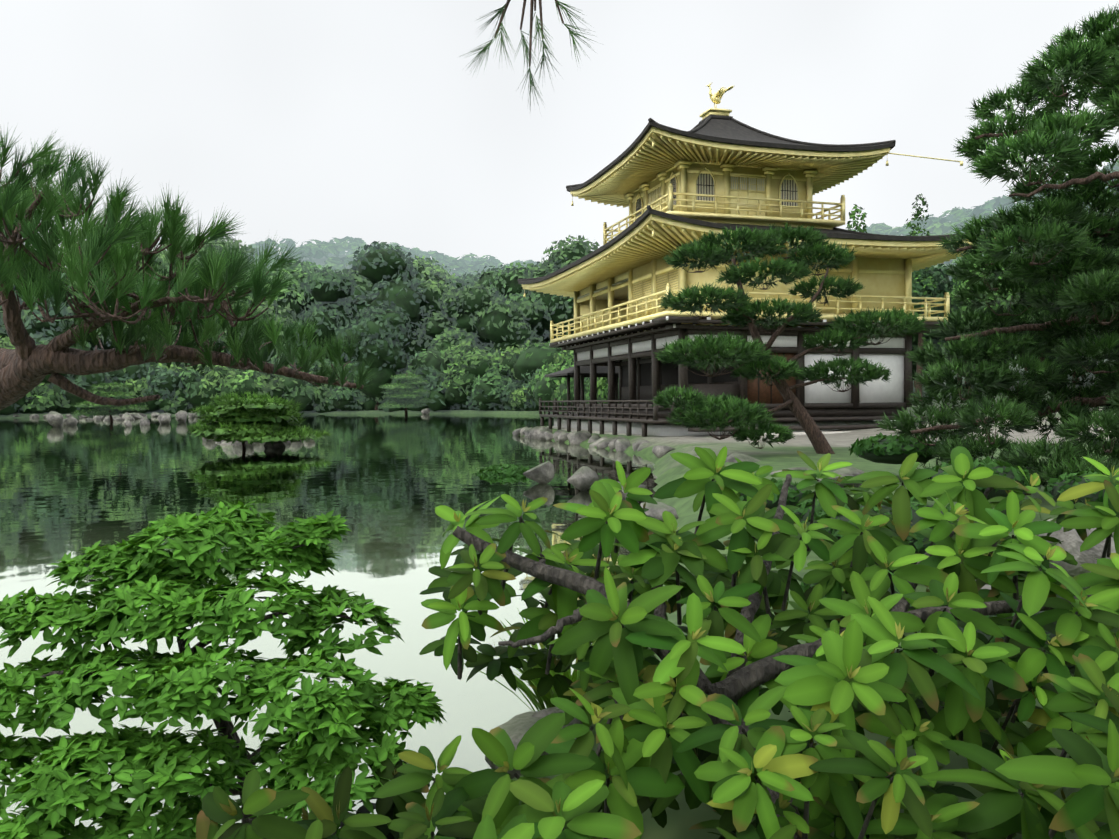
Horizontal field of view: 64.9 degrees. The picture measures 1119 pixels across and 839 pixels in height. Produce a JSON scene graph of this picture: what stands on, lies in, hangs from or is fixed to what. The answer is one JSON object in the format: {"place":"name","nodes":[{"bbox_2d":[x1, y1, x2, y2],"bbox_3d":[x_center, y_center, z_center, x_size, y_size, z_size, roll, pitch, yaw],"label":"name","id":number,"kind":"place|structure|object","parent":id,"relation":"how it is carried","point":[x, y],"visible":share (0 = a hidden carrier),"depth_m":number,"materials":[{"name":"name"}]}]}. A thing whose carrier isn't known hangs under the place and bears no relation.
{"place":"outdoors","nodes":[
{"label":"outdoors","id":0,"kind":"place"},
{"bbox_2d":[0,414,658,837],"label":"pond water","id":1,"kind":"structure","parent":0,"point":[386,484],"depth_m":14.74,"materials":[{"name":"green liquid"}]},
{"bbox_2d":[0,179,1116,838],"bbox_3d":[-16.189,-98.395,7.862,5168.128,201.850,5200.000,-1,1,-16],"label":"ground","id":2,"kind":"structure","parent":0,"point":[670,469],"depth_m":15.74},
{"bbox_2d":[0,500,446,838],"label":"cloud shrub leaves","id":3,"kind":"object","parent":2,"relation":"on","point":[51,789],"visible":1,"depth_m":2.92,"materials":[{"name":"green plant"}]},
{"bbox_2d":[13,408,462,448],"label":"shoreline rocks","id":4,"kind":"object","parent":2,"relation":"on","point":[55,419],"visible":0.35,"depth_m":70.04,"materials":[{"name":"grey stone"}]},
{"bbox_2d":[464,608,608,710],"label":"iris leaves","id":5,"kind":"object","parent":2,"relation":"on","point":[533,683],"visible":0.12,"depth_m":4.01,"materials":[{"name":"green plant"}]},
{"bbox_2d":[0,0,1118,838],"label":"tree branches","id":6,"kind":"object","parent":2,"relation":"on","point":[26,366],"visible":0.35,"depth_m":3.97,"materials":[{"name":"brown wood"}]},
{"bbox_2d":[71,373,432,445],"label":"pine needles","id":7,"kind":"object","parent":6,"relation":"on","point":[261,418],"visible":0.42,"depth_m":30.66,"materials":[{"name":"green plant"}]},
{"bbox_2d":[0,1,600,390],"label":"pine needles","id":8,"kind":"object","parent":6,"relation":"on","point":[17,195],"visible":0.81,"depth_m":3.87,"materials":[{"name":"green plant"}]},
{"bbox_2d":[648,221,927,447],"bbox_3d":[4.638,-1.727,18.100,5.865,4.437,2.802,-1,1,-16],"label":"pine foliage","id":9,"kind":"object","parent":6,"relation":"on","point":[695,409],"visible":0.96,"depth_m":17.55,"materials":[{"name":"green plant"}]},
{"bbox_2d":[875,4,1118,487],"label":"pine needles","id":10,"kind":"object","parent":6,"relation":"attached to","point":[1049,132],"visible":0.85,"depth_m":10.22,"materials":[{"name":"green plant"}]},
{"bbox_2d":[0,193,1118,414],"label":"woods","id":11,"kind":"object","parent":2,"relation":"on","point":[433,270],"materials":[{"name":"green plant"}]},
{"bbox_2d":[196,446,1118,838],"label":"shrub leaves","id":12,"kind":"object","parent":2,"relation":"on","point":[850,682],"visible":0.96,"depth_m":2.37,"materials":[{"name":"green plant"}]},
{"bbox_2d":[246,155,1118,280],"bbox_3d":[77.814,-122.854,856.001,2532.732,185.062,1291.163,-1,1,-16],"label":"distant hills","id":13,"kind":"structure","parent":2,"relation":"on","point":[939,225],"depth_m":530.90,"materials":[{"name":"green plant"}]},
{"bbox_2d":[517,108,994,436],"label":"golden pavilion","id":14,"kind":"structure","parent":2,"relation":"on","point":[716,170],"depth_m":31.97,"materials":[{"name":"gold metal"}]},
{"bbox_2d":[707,83,732,107],"bbox_3d":[6.386,-12.932,35.267,1.172,1.103,0.961,-1,1,-16],"label":"phoenix statue","id":15,"kind":"object","parent":14,"relation":"on","point":[715,98],"visible":1,"depth_m":35.13,"materials":[{"name":"gold metal"}]},
{"bbox_2d":[473,432,1116,701],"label":"low shrubs","id":16,"kind":"object","parent":2,"relation":"on","point":[893,446],"depth_m":8.53,"materials":[{"name":"green plant"}]},
{"bbox_2d":[485,426,1115,778],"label":"shore rocks","id":17,"kind":"object","parent":2,"relation":"on","point":[516,728],"visible":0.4,"depth_m":11.68,"materials":[{"name":"grey stone"}]},
{"bbox_2d":[0,0,1118,267],"label":"sky","id":18,"kind":"structure","parent":0,"point":[303,120],"materials":[{"name":"white"}]}
]}

